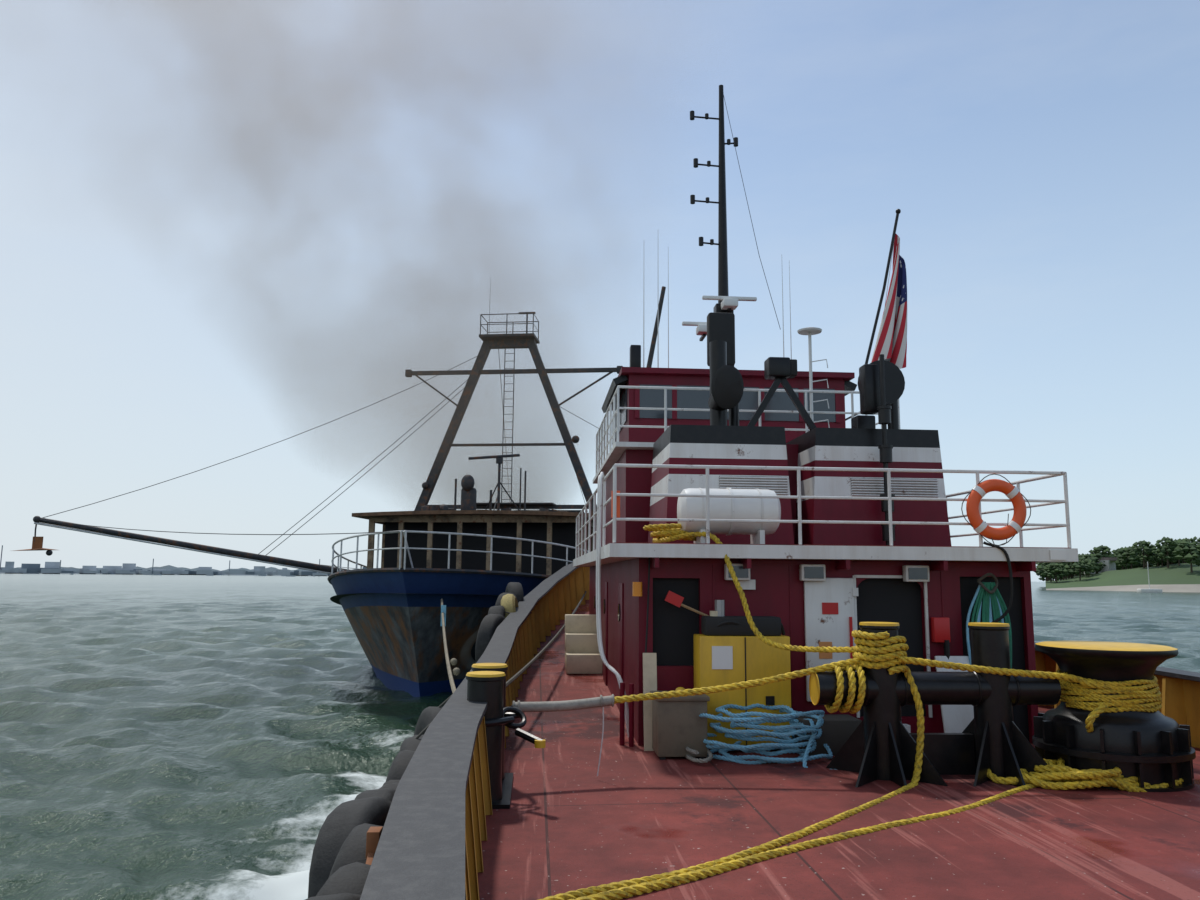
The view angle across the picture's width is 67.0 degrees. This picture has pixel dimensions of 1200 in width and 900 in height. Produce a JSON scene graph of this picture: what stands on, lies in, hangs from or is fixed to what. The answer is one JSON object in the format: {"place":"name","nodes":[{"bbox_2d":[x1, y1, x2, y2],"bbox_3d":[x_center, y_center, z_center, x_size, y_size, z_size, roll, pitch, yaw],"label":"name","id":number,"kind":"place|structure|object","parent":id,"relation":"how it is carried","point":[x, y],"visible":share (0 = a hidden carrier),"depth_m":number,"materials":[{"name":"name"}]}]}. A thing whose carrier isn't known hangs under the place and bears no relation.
{"place":"outdoors","nodes":[
{"label":"outdoors","id":0,"kind":"place"},
{"bbox_2d":[0,545,366,576],"bbox_3d":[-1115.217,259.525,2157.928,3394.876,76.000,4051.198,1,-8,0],"label":"distant shoreline","id":1,"kind":"structure","parent":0,"point":[57,568],"depth_m":2633.66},
{"bbox_2d":[0,573,1199,899],"bbox_3d":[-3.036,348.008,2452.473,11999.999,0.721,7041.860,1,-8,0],"label":"sea","id":2,"kind":"structure","parent":0,"point":[202,737],"depth_m":20.53,"materials":[{"name":"green liquid"}]},
{"bbox_2d":[14,277,665,696],"bbox_3d":[-4.092,1.605,38.622,17.631,17.500,30.319,-4,-9,32],"label":"fishing vessel","id":3,"kind":"object","parent":2,"relation":"on","point":[468,563],"visible":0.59,"depth_m":30.37,"materials":[{"name":"metal"}]},
{"bbox_2d":[360,563,1199,899],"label":"deck","id":4,"kind":"structure","parent":2,"relation":"on","point":[570,819],"depth_m":7.10,"materials":[{"name":"red metal"}]},
{"bbox_2d":[305,582,531,899],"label":"tire fenders","id":5,"kind":"object","parent":4,"relation":"on","point":[347,841],"visible":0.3,"depth_m":4.65,"materials":[{"name":"rubber"}]},
{"bbox_2d":[466,663,512,808],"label":"port bollards","id":6,"kind":"object","parent":4,"relation":"on","point":[486,682],"visible":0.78,"depth_m":8.09,"materials":[{"name":"black metal"}]},
{"bbox_2d":[441,591,586,692],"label":"mooring lines","id":7,"kind":"object","parent":4,"relation":"attached to","point":[509,602],"visible":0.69,"depth_m":17.18,"materials":[{"name":"beige fabric"}]},
{"bbox_2d":[485,694,613,775],"bbox_3d":[-0.540,2.740,8.387,1.664,0.789,1.077,3,-8,-14],"label":"tow line chafe gear","id":8,"kind":"object","parent":4,"relation":"on","point":[513,712],"visible":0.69,"depth_m":8.84,"materials":[{"name":"grey fabric"}]},
{"bbox_2d":[565,611,861,759],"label":"storage boxes","id":9,"kind":"object","parent":4,"relation":"on","point":[679,725],"visible":0.64,"depth_m":10.39,"materials":[{"name":"yellow paint"}]},
{"bbox_2d":[686,703,836,769],"bbox_3d":[1.972,3.160,10.050,2.062,0.602,1.134,-1,-8,7],"label":"blue rope","id":10,"kind":"object","parent":4,"relation":"on","point":[785,745],"visible":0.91,"depth_m":9.79,"materials":[{"name":"blue fabric"}]},
{"bbox_2d":[573,367,1078,744],"bbox_3d":[2.567,1.591,16.044,5.787,6.360,10.440,1,-8,-4],"label":"deckhouse","id":11,"kind":"object","parent":4,"relation":"on","point":[667,443],"visible":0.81,"depth_m":12.55,"materials":[{"name":"red metal"}]},
{"bbox_2d":[630,85,904,545],"bbox_3d":[2.611,-3.118,16.134,3.860,9.890,6.510,1,-8,-4],"label":"tug mast and stacks","id":12,"kind":"object","parent":11,"relation":"on","point":[881,384],"visible":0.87,"depth_m":13.73,"materials":[{"name":"black metal"}]},
{"bbox_2d":[611,474,1066,750],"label":"deckhouse fittings","id":13,"kind":"object","parent":11,"relation":"attached to","point":[829,612],"visible":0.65,"depth_m":11.03,"materials":[{"name":"white metal"}]},
{"bbox_2d":[538,523,1183,899],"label":"yellow rope","id":14,"kind":"object","parent":4,"relation":"on","point":[1056,775],"visible":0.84,"depth_m":8.87,"materials":[{"name":"fabric"}]},
{"bbox_2d":[871,234,906,368],"bbox_3d":[4.247,-2.174,13.331,0.548,2.170,0.232,1,-8,-4],"label":"flag","id":15,"kind":"object","parent":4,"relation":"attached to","point":[891,343],"visible":0.97,"depth_m":13.25,"materials":[{"name":"fabric"}]},
{"bbox_2d":[809,622,1060,787],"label":"mooring bitts","id":16,"kind":"object","parent":4,"relation":"on","point":[880,743],"visible":0.88,"depth_m":9.11,"materials":[{"name":"black paint"}]},
{"bbox_2d":[1032,641,1195,791],"bbox_3d":[5.257,2.699,9.372,1.460,1.355,1.460,1,-8,-4],"label":"capstan","id":17,"kind":"object","parent":4,"relation":"on","point":[1139,735],"visible":0.77,"depth_m":8.95,"materials":[{"name":"black paint"}]},
{"bbox_2d":[0,0,1199,581],"label":"sky","id":18,"kind":"structure","parent":0,"point":[229,229],"materials":[{"name":"blue"}]},
{"bbox_2d":[1045,563,1199,591],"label":"island terrain","id":19,"kind":"structure","parent":0,"point":[1176,578],"depth_m":347.09,"materials":[{"name":"green plant"}]},
{"bbox_2d":[1033,536,1199,592],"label":"island trees","id":20,"kind":"object","parent":19,"relation":"on","point":[1144,553],"visible":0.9,"depth_m":381.30,"materials":[{"name":"green plant"}]}
]}

